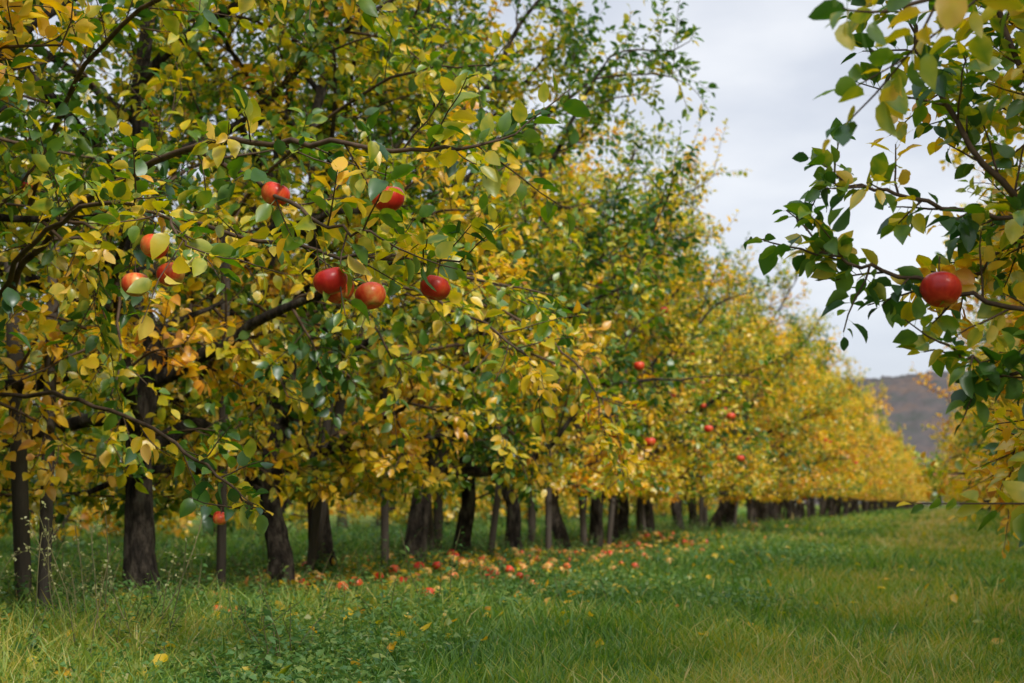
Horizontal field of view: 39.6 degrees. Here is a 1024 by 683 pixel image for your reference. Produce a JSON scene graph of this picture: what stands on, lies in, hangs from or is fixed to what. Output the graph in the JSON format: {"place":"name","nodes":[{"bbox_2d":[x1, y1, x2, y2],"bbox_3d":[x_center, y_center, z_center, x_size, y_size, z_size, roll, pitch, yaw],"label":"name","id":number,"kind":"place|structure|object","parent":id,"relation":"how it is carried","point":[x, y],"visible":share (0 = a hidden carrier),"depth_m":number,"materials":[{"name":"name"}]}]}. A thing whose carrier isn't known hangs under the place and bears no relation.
{"place":"outdoors","nodes":[
{"label":"outdoors","id":0,"kind":"place"},
{"bbox_2d":[213,507,226,524],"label":"apple","id":1,"kind":"object","parent":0,"point":[218,519],"visible":0.88,"depth_m":3.92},
{"bbox_2d":[7,370,964,504],"bbox_3d":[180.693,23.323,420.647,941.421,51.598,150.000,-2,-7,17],"label":"hill","id":2,"kind":"structure","parent":0,"point":[913,405],"depth_m":440.76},
{"bbox_2d":[0,505,1023,682],"bbox_3d":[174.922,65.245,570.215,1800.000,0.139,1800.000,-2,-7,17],"label":"ground","id":3,"kind":"structure","parent":0,"point":[196,526],"depth_m":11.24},
{"bbox_2d":[4,262,31,601],"bbox_3d":[-2.117,0.515,6.110,0.071,1.746,0.231,-4,-7,29],"label":"wooden stake","id":4,"kind":"object","parent":3,"relation":"on","point":[20,502],"visible":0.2,"depth_m":6.08,"materials":[{"name":"brown wood"}]},
{"bbox_2d":[0,120,36,537],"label":"apple tree","id":5,"kind":"object","parent":3,"relation":"on","point":[5,521],"visible":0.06,"depth_m":12.00,"materials":[{"name":"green plant"}]},
{"bbox_2d":[37,214,59,610],"bbox_3d":[-1.833,0.382,5.624,0.050,1.846,0.254,3,-7,-22],"label":"wooden stake","id":6,"kind":"object","parent":3,"relation":"on","point":[46,511],"visible":0.27,"depth_m":5.55,"materials":[{"name":"brown wood"}]},
{"bbox_2d":[0,0,101,134],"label":"apple tree","id":7,"kind":"object","parent":3,"relation":"on","point":[18,37],"visible":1,"depth_m":3.85,"materials":[{"name":"yellow plant"}]},
{"bbox_2d":[0,49,134,539],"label":"apple tree","id":8,"kind":"object","parent":3,"relation":"on","point":[85,515],"visible":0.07,"depth_m":12.41,"materials":[{"name":"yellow plant"}]},
{"bbox_2d":[0,0,194,420],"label":"apple tree","id":9,"kind":"object","parent":3,"relation":"on","point":[17,188],"visible":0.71,"depth_m":4.57,"materials":[{"name":"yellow plant"}]},
{"bbox_2d":[0,477,211,657],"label":"dry weed","id":10,"kind":"object","parent":3,"relation":"on","point":[27,547],"visible":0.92,"depth_m":4.64,"materials":[{"name":"green plant"}]},
{"bbox_2d":[0,74,259,546],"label":"apple tree","id":11,"kind":"object","parent":3,"relation":"on","point":[177,532],"visible":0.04,"depth_m":14.45,"materials":[{"name":"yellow plant"}]},
{"bbox_2d":[0,212,282,543],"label":"apple tree","id":12,"kind":"object","parent":3,"relation":"on","point":[119,523],"visible":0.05,"depth_m":16.10,"materials":[{"name":"yellow plant"}]},
{"bbox_2d":[216,222,229,587],"bbox_3d":[-1.416,0.416,6.987,0.048,2.086,0.075,-2,-7,17],"label":"wooden stake","id":13,"kind":"object","parent":3,"relation":"on","point":[221,547],"visible":0.19,"depth_m":6.93,"materials":[{"name":"brown wood"}]},
{"bbox_2d":[151,170,367,536],"bbox_3d":[-3.944,-0.103,17.945,4.326,5.521,3.705,-1,-7,7],"label":"apple tree","id":14,"kind":"object","parent":3,"relation":"on","point":[235,526],"visible":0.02,"depth_m":17.35,"materials":[{"name":"yellow plant"}]},
{"bbox_2d":[0,0,566,588],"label":"apple tree","id":15,"kind":"object","parent":3,"relation":"on","point":[280,552],"visible":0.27,"depth_m":7.65,"materials":[{"name":"yellow plant"}]},
{"bbox_2d":[0,0,568,575],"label":"apple tree","id":16,"kind":"object","parent":3,"relation":"on","point":[374,460],"visible":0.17,"depth_m":8.09,"materials":[{"name":"green plant"}]},
{"bbox_2d":[178,189,399,530],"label":"apple tree","id":17,"kind":"object","parent":3,"relation":"on","point":[285,503],"visible":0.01,"depth_m":20.01,"materials":[{"name":"yellow plant"}]},
{"bbox_2d":[0,0,590,535],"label":"apple tree","id":18,"kind":"object","parent":3,"relation":"on","point":[234,248],"visible":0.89,"depth_m":3.81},
{"bbox_2d":[121,261,147,296],"bbox_3d":[-0.953,-0.162,3.607,0.072,0.091,0.072,14,-20,-43],"label":"apple","id":19,"kind":"object","parent":18,"relation":"attached to","point":[128,280],"visible":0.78,"depth_m":3.58,"materials":[{"name":"red plant"}]},
{"bbox_2d":[262,400,378,516],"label":"apple tree","id":20,"kind":"object","parent":3,"relation":"on","point":[368,506],"visible":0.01,"depth_m":33.11,"materials":[{"name":"yellow plant"}]},
{"bbox_2d":[305,312,339,572],"bbox_3d":[-1.108,0.704,8.302,0.225,1.777,0.050,1,-6,-4],"label":"wooden stake","id":21,"kind":"object","parent":3,"relation":"on","point":[313,536],"visible":0.31,"depth_m":8.24,"materials":[{"name":"brown wood"}]},
{"bbox_2d":[230,236,416,527],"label":"apple tree","id":22,"kind":"object","parent":3,"relation":"on","point":[376,505],"depth_m":21.54,"materials":[{"name":"yellow plant"}]},
{"bbox_2d":[0,0,656,599],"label":"apple tree","id":23,"kind":"object","parent":3,"relation":"on","point":[150,372],"visible":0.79,"depth_m":6.24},
{"bbox_2d":[140,226,168,258],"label":"apple","id":24,"kind":"object","parent":23,"relation":"hanging from","point":[145,243],"visible":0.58,"depth_m":3.58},
{"bbox_2d":[156,252,184,286],"bbox_3d":[-0.875,-0.188,3.639,0.072,0.090,0.072,-4,-22,-16],"label":"apple","id":25,"kind":"object","parent":23,"relation":"hanging from","point":[174,276],"visible":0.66,"depth_m":3.61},
{"bbox_2d":[261,179,289,205],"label":"apple","id":26,"kind":"object","parent":23,"relation":"hanging from","point":[270,189],"visible":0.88,"depth_m":3.63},
{"bbox_2d":[313,252,346,294],"bbox_3d":[-0.426,-0.159,3.291,0.080,0.100,0.080,-18,-2,3],"label":"apple","id":27,"kind":"object","parent":23,"relation":"hanging from","point":[329,281],"visible":0.96,"depth_m":3.26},
{"bbox_2d":[327,264,353,303],"bbox_3d":[-0.419,-0.142,3.386,0.078,0.099,0.078,-9,-17,-38],"label":"apple","id":28,"kind":"object","parent":23,"relation":"hanging from","point":[335,298],"visible":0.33,"depth_m":3.36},
{"bbox_2d":[355,275,385,309],"bbox_3d":[-0.347,-0.128,3.462,0.076,0.095,0.076,3,-30,-27],"label":"apple","id":29,"kind":"object","parent":23,"relation":"hanging from","point":[371,295],"visible":0.88,"depth_m":3.43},
{"bbox_2d":[372,171,404,210],"bbox_3d":[-0.294,-0.361,3.379,0.080,0.100,0.080,4,4,22],"label":"apple","id":30,"kind":"object","parent":23,"relation":"hanging from","point":[395,202],"visible":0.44,"depth_m":3.35,"materials":[{"name":"red plant"}]},
{"bbox_2d":[420,262,450,300],"bbox_3d":[-0.188,-0.153,3.561,0.078,0.097,0.078,10,-13,25],"label":"apple","id":31,"kind":"object","parent":23,"relation":"hanging from","point":[441,285],"visible":0.94,"depth_m":3.53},
{"bbox_2d":[314,342,351,569],"bbox_3d":[-1.110,0.782,8.602,0.064,1.689,0.397,-6,-9,44],"label":"wooden stake","id":32,"kind":"object","parent":3,"relation":"on","point":[339,408],"visible":0.12,"depth_m":8.61,"materials":[{"name":"brown wood"}]},
{"bbox_2d":[379,328,388,571],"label":"wooden stake","id":33,"kind":"object","parent":3,"relation":"on","point":[384,515],"visible":0.28,"depth_m":8.99,"materials":[{"name":"brown wood"}]},
{"bbox_2d":[317,252,506,528],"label":"apple tree","id":34,"kind":"object","parent":3,"relation":"on","point":[355,514],"visible":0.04,"depth_m":23.29,"materials":[{"name":"yellow plant"}]},
{"bbox_2d":[347,306,493,520],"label":"apple tree","id":35,"kind":"object","parent":3,"relation":"on","point":[445,507],"visible":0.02,"depth_m":24.49,"materials":[{"name":"yellow plant"}]},
{"bbox_2d":[415,319,433,558],"bbox_3d":[-0.626,0.789,10.333,0.185,1.991,0.047,4,-7,-29],"label":"wooden stake","id":36,"kind":"object","parent":3,"relation":"on","point":[430,535],"visible":0.06,"depth_m":10.27,"materials":[{"name":"brown wood"}]},
{"bbox_2d":[433,332,444,553],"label":"wooden stake","id":37,"kind":"object","parent":3,"relation":"on","point":[437,515],"visible":0.14,"depth_m":10.61,"materials":[{"name":"brown wood"}]},
{"bbox_2d":[90,523,822,617],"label":"fallen apples","id":38,"kind":"object","parent":3,"relation":"on","point":[460,560],"visible":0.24,"depth_m":9.53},
{"bbox_2d":[258,35,677,550],"bbox_3d":[-0.311,-0.372,12.515,3.756,4.743,3.594,-4,-8,32],"label":"apple tree","id":39,"kind":"object","parent":3,"relation":"on","point":[513,527],"visible":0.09,"depth_m":12.27,"materials":[{"name":"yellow plant"}]},
{"bbox_2d":[407,342,539,521],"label":"apple tree","id":40,"kind":"object","parent":3,"relation":"on","point":[490,503],"visible":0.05,"depth_m":26.94,"materials":[{"name":"yellow plant"}]},
{"bbox_2d":[252,0,697,556],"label":"apple tree","id":41,"kind":"object","parent":3,"relation":"on","point":[466,514],"visible":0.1,"depth_m":10.66,"materials":[{"name":"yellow plant"}]},
{"bbox_2d":[196,0,782,562],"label":"apple tree","id":42,"kind":"object","parent":3,"relation":"on","point":[568,288],"visible":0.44,"depth_m":9.89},
{"bbox_2d":[487,344,515,555],"bbox_3d":[-0.075,0.900,11.057,0.362,1.971,0.052,-5,-8,38],"label":"wooden stake","id":43,"kind":"object","parent":3,"relation":"on","point":[495,516],"visible":0.17,"depth_m":11.03,"materials":[{"name":"brown wood"}]},
{"bbox_2d":[0,514,1004,682],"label":"fallen leaves","id":44,"kind":"object","parent":3,"relation":"on","point":[953,598],"visible":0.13,"depth_m":7.48,"materials":[{"name":"yellow plant"}]},
{"bbox_2d":[0,526,1018,682],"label":"clover","id":45,"kind":"object","parent":3,"relation":"on","point":[298,658],"visible":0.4,"depth_m":5.13,"materials":[{"name":"green plant"}]},
{"bbox_2d":[0,503,1023,682],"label":"undergrowth","id":46,"kind":"object","parent":3,"relation":"on","point":[268,615],"visible":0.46,"depth_m":7.19,"materials":[{"name":"green plant"}]},
{"bbox_2d":[457,412,590,524],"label":"apple tree","id":47,"kind":"object","parent":3,"relation":"on","point":[567,502],"visible":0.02,"depth_m":27.60,"materials":[{"name":"yellow plant"}]},
{"bbox_2d":[528,483,535,547],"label":"wooden stake","id":48,"kind":"object","parent":3,"relation":"on","point":[531,518],"visible":0.14,"depth_m":13.02,"materials":[{"name":"brown wood"}]},
{"bbox_2d":[475,376,608,520],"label":"apple tree","id":49,"kind":"object","parent":3,"relation":"on","point":[572,513],"visible":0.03,"depth_m":29.33,"materials":[{"name":"yellow plant"}]},
{"bbox_2d":[545,425,551,550],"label":"wooden stake","id":50,"kind":"object","parent":3,"relation":"on","point":[548,519],"visible":0.22,"depth_m":12.25,"materials":[{"name":"brown wood"}]},
{"bbox_2d":[522,431,608,519],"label":"apple tree","id":51,"kind":"object","parent":3,"relation":"on","point":[524,512],"visible":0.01,"depth_m":32.75,"materials":[{"name":"yellow plant"}]},
{"bbox_2d":[402,55,737,551],"bbox_3d":[0.364,-0.260,14.074,3.485,4.961,3.491,4,-8,-31],"label":"apple tree","id":52,"kind":"object","parent":3,"relation":"on","point":[559,530],"visible":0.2,"depth_m":13.81,"materials":[{"name":"yellow plant"}]},
{"bbox_2d":[574,424,587,546],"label":"wooden stake","id":53,"kind":"object","parent":3,"relation":"on","point":[583,525],"visible":0.14,"depth_m":13.83,"materials":[{"name":"brown wood"}]},
{"bbox_2d":[475,147,741,539],"bbox_3d":[0.918,0.084,16.957,3.768,4.782,3.606,-2,-7,17],"label":"apple tree","id":54,"kind":"object","parent":3,"relation":"on","point":[623,517],"visible":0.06,"depth_m":16.22,"materials":[{"name":"yellow plant"}]},
{"bbox_2d":[542,494,687,515],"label":"apple tree","id":55,"kind":"object","parent":3,"relation":"on","point":[662,507],"visible":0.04,"depth_m":40.06,"materials":[{"name":"yellow plant"}]},
{"bbox_2d":[606,369,626,544],"bbox_3d":[1.057,1.299,14.499,0.053,2.072,0.389,4,-8,-33],"label":"wooden stake","id":56,"kind":"object","parent":3,"relation":"on","point":[610,524],"visible":0.2,"depth_m":14.49,"materials":[{"name":"brown wood"}]},
{"bbox_2d":[475,200,768,540],"bbox_3d":[1.145,0.318,15.825,3.391,4.083,2.836,0,-6,1],"label":"apple tree","id":57,"kind":"object","parent":3,"relation":"on","point":[710,491],"visible":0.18,"depth_m":15.54,"materials":[{"name":"yellow plant"}]},
{"bbox_2d":[477,176,776,532],"bbox_3d":[1.297,0.190,17.315,3.719,4.617,3.725,-2,-7,21],"label":"apple tree","id":58,"kind":"object","parent":3,"relation":"on","point":[648,516],"visible":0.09,"depth_m":17.21,"materials":[{"name":"yellow plant"}]},
{"bbox_2d":[475,100,785,549],"bbox_3d":[0.939,-0.094,14.533,3.399,4.712,3.913,-4,-8,33],"label":"apple tree","id":59,"kind":"object","parent":3,"relation":"on","point":[599,472],"visible":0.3,"depth_m":14.34,"materials":[{"name":"yellow plant"}]},
{"bbox_2d":[636,496,640,531],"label":"wooden stake","id":60,"kind":"object","parent":3,"relation":"on","point":[638,519],"visible":0.17,"depth_m":17.28,"materials":[{"name":"brown wood"}]},
{"bbox_2d":[636,444,645,535],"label":"wooden stake","id":61,"kind":"object","parent":3,"relation":"on","point":[642,513],"visible":0.14,"depth_m":17.17,"materials":[{"name":"brown wood"}]},
{"bbox_2d":[354,437,962,506],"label":"distant trees","id":62,"kind":"object","parent":3,"relation":"on","point":[935,495],"visible":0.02,"depth_m":201.00,"materials":[{"name":"yellow plant"}]},
{"bbox_2d":[568,221,776,529],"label":"apple tree","id":63,"kind":"object","parent":3,"relation":"on","point":[676,510],"visible":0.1,"depth_m":18.82,"materials":[{"name":"yellow plant"}]},
{"bbox_2d":[628,413,718,516],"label":"apple tree","id":64,"kind":"object","parent":3,"relation":"on","point":[684,510],"visible":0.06,"depth_m":41.35,"materials":[{"name":"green plant"}]},
{"bbox_2d":[585,267,814,509],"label":"apple tree","id":65,"kind":"object","parent":3,"relation":"on","point":[767,497],"visible":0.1,"depth_m":21.34,"materials":[{"name":"yellow plant"}]},
{"bbox_2d":[582,197,818,528],"bbox_3d":[2.471,0.479,20.066,3.650,4.770,3.052,-2,-7,14],"label":"apple tree","id":66,"kind":"object","parent":3,"relation":"on","point":[745,334],"visible":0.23,"depth_m":19.93,"materials":[{"name":"yellow plant"}]},
{"bbox_2d":[693,305,818,526],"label":"apple tree","id":67,"kind":"object","parent":3,"relation":"on","point":[727,510],"visible":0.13,"depth_m":23.27,"materials":[{"name":"yellow plant"}]},
{"bbox_2d":[685,327,833,522],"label":"apple tree","id":68,"kind":"object","parent":3,"relation":"on","point":[802,485],"visible":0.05,"depth_m":25.68,"materials":[{"name":"yellow plant"}]},
{"bbox_2d":[688,277,846,526],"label":"apple tree","id":69,"kind":"object","parent":3,"relation":"on","point":[732,511],"visible":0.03,"depth_m":23.84,"materials":[{"name":"yellow plant"}]},
{"bbox_2d":[674,230,873,529],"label":"apple tree","id":70,"kind":"object","parent":3,"relation":"on","point":[722,507],"visible":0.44,"depth_m":21.75,"materials":[{"name":"yellow plant"}]},
{"bbox_2d":[705,308,854,521],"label":"apple tree","id":71,"kind":"object","parent":3,"relation":"on","point":[760,514],"visible":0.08,"depth_m":26.84,"materials":[{"name":"yellow plant"}]},
{"bbox_2d":[699,322,867,520],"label":"apple tree","id":72,"kind":"object","parent":3,"relation":"on","point":[830,441],"visible":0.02,"depth_m":28.06,"materials":[{"name":"yellow plant"}]},
{"bbox_2d":[753,306,865,523],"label":"apple tree","id":73,"kind":"object","parent":3,"relation":"on","point":[775,509],"visible":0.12,"depth_m":29.24,"materials":[{"name":"yellow plant"}]},
{"bbox_2d":[756,302,867,520],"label":"apple tree","id":74,"kind":"object","parent":3,"relation":"on","point":[828,463],"visible":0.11,"depth_m":30.11,"materials":[{"name":"yellow plant"}]},
{"bbox_2d":[774,345,857,520],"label":"apple tree","id":75,"kind":"object","parent":3,"relation":"on","point":[798,511],"visible":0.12,"depth_m":33.44,"materials":[{"name":"yellow plant"}]},
{"bbox_2d":[757,320,890,520],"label":"apple tree","id":76,"kind":"object","parent":3,"relation":"on","point":[789,511],"visible":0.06,"depth_m":32.19,"materials":[{"name":"yellow plant"}]},
{"bbox_2d":[792,339,874,510],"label":"apple tree","id":77,"kind":"object","parent":3,"relation":"on","point":[854,433],"visible":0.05,"depth_m":35.13,"materials":[{"name":"yellow plant"}]},
{"bbox_2d":[801,377,865,518],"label":"apple tree","id":78,"kind":"object","parent":3,"relation":"on","point":[844,391],"visible":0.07,"depth_m":35.74,"materials":[{"name":"yellow plant"}]},
{"bbox_2d":[809,351,873,517],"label":"apple tree","id":79,"kind":"object","parent":3,"relation":"on","point":[811,510],"visible":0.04,"depth_m":37.77,"materials":[{"name":"yellow plant"}]},
{"bbox_2d":[815,407,885,513],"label":"apple tree","id":80,"kind":"object","parent":3,"relation":"on","point":[846,500],"visible":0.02,"depth_m":47.02,"materials":[{"name":"yellow plant"}]},
{"bbox_2d":[821,378,898,517],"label":"apple tree","id":81,"kind":"object","parent":3,"relation":"on","point":[873,436],"visible":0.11,"depth_m":40.31,"materials":[{"name":"yellow plant"}]},
{"bbox_2d":[827,371,893,516],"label":"apple tree","id":82,"kind":"object","parent":3,"relation":"on","point":[830,506],"visible":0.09,"depth_m":42.28,"materials":[{"name":"yellow plant"}]},
{"bbox_2d":[819,352,905,517],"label":"apple tree","id":83,"kind":"object","parent":3,"relation":"on","point":[851,384],"visible":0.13,"depth_m":39.24,"materials":[{"name":"yellow plant"}]},
{"bbox_2d":[828,364,896,516],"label":"apple tree","id":84,"kind":"object","parent":3,"relation":"on","point":[881,486],"visible":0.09,"depth_m":44.20,"materials":[{"name":"yellow plant"}]},
{"bbox_2d":[835,371,894,516],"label":"apple tree","id":85,"kind":"object","parent":3,"relation":"on","point":[838,509],"visible":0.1,"depth_m":45.36,"materials":[{"name":"yellow plant"}]},
{"bbox_2d":[837,382,903,515],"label":"apple tree","id":86,"kind":"object","parent":3,"relation":"on","point":[846,507],"visible":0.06,"depth_m":48.23,"materials":[{"name":"yellow plant"}]},
{"bbox_2d":[848,392,893,513],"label":"apple tree","id":87,"kind":"object","parent":3,"relation":"on","point":[877,482],"visible":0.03,"depth_m":50.01,"materials":[{"name":"yellow plant"}]},
{"bbox_2d":[861,428,901,512],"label":"apple tree","id":88,"kind":"object","parent":3,"relation":"on","point":[862,506],"visible":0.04,"depth_m":60.27,"materials":[{"name":"yellow plant"}]},
{"bbox_2d":[743,0,1023,547],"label":"apple tree","id":89,"kind":"object","parent":3,"relation":"on","point":[981,381],"visible":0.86,"depth_m":2.85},
{"bbox_2d":[920,256,961,307],"bbox_3d":[0.841,-0.120,2.792,0.080,0.101,0.080,21,-29,-32],"label":"apple","id":90,"kind":"object","parent":89,"relation":"hanging from","point":[937,288],"visible":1,"depth_m":2.76,"materials":[{"name":"red plant"}]},
{"bbox_2d":[850,414,916,513],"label":"apple tree","id":91,"kind":"object","parent":3,"relation":"on","point":[854,506],"visible":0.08,"depth_m":53.02,"materials":[{"name":"yellow plant"}]},
{"bbox_2d":[859,426,914,510],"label":"apple tree","id":92,"kind":"object","parent":3,"relation":"on","point":[874,505],"visible":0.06,"depth_m":68.96,"materials":[{"name":"yellow plant"}]},
{"bbox_2d":[859,418,916,510],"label":"apple tree","id":93,"kind":"object","parent":3,"relation":"on","point":[910,465],"visible":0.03,"depth_m":63.42,"materials":[{"name":"yellow plant"}]},
{"bbox_2d":[867,439,910,511],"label":"apple tree","id":94,"kind":"object","parent":3,"relation":"on","point":[893,449],"visible":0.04,"depth_m":64.38,"materials":[{"name":"yellow plant"}]},
{"bbox_2d":[875,415,913,507],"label":"apple tree","id":95,"kind":"object","parent":3,"relation":"on","point":[899,440],"visible":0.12,"depth_m":70.55,"materials":[{"name":"yellow plant"}]},
{"bbox_2d":[808,0,1023,153],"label":"apple tree","id":96,"kind":"object","parent":3,"relation":"on","point":[893,99],"visible":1,"depth_m":2.26,"materials":[{"name":"green plant"}]},
{"bbox_2d":[899,200,1019,499],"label":"apple tree","id":97,"kind":"object","parent":3,"relation":"on","point":[950,438],"visible":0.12,"depth_m":21.41,"materials":[{"name":"yellow plant"}]},
{"bbox_2d":[909,269,1015,487],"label":"apple tree","id":98,"kind":"object","parent":3,"relation":"on","point":[945,395],"visible":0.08,"depth_m":23.25,"materials":[{"name":"yellow plant"}]},
{"bbox_2d":[904,134,1022,500],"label":"apple tree","id":99,"kind":"object","parent":3,"relation":"on","point":[945,480],"visible":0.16,"depth_m":11.47,"materials":[{"name":"yellow plant"}]},
{"bbox_2d":[919,70,1023,486],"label":"apple tree","id":100,"kind":"object","parent":3,"relation":"on","point":[957,160],"visible":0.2,"depth_m":9.64,"materials":[{"name":"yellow plant"}]},
{"bbox_2d":[945,302,1002,497],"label":"apple tree","id":101,"kind":"object","parent":3,"relation":"on","point":[988,324],"visible":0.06,"depth_m":19.73,"materials":[{"name":"yellow plant"}]},
{"bbox_2d":[927,127,1023,558],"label":"apple tree","id":102,"kind":"object","parent":3,"relation":"on","point":[995,470],"visible":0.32,"depth_m":5.10,"materials":[{"name":"yellow plant"}]},
{"bbox_2d":[934,162,1023,496],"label":"apple tree","id":103,"kind":"object","parent":3,"relation":"on","point":[970,434],"visible":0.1,"depth_m":16.17,"materials":[{"name":"yellow plant"}]},
{"bbox_2d":[951,160,1012,464],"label":"apple tree","id":104,"kind":"object","parent":3,"relation":"on","point":[994,212],"visible":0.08,"depth_m":17.95,"materials":[{"name":"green plant"}]},
{"bbox_2d":[952,249,1023,494],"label":"apple tree","id":105,"kind":"object","parent":3,"relation":"on","point":[974,442],"visible":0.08,"depth_m":13.34,"materials":[{"name":"yellow plant"}]},
{"bbox_2d":[0,0,1023,401],"label":"sky","id":106,"kind":"structure","parent":0,"point":[768,61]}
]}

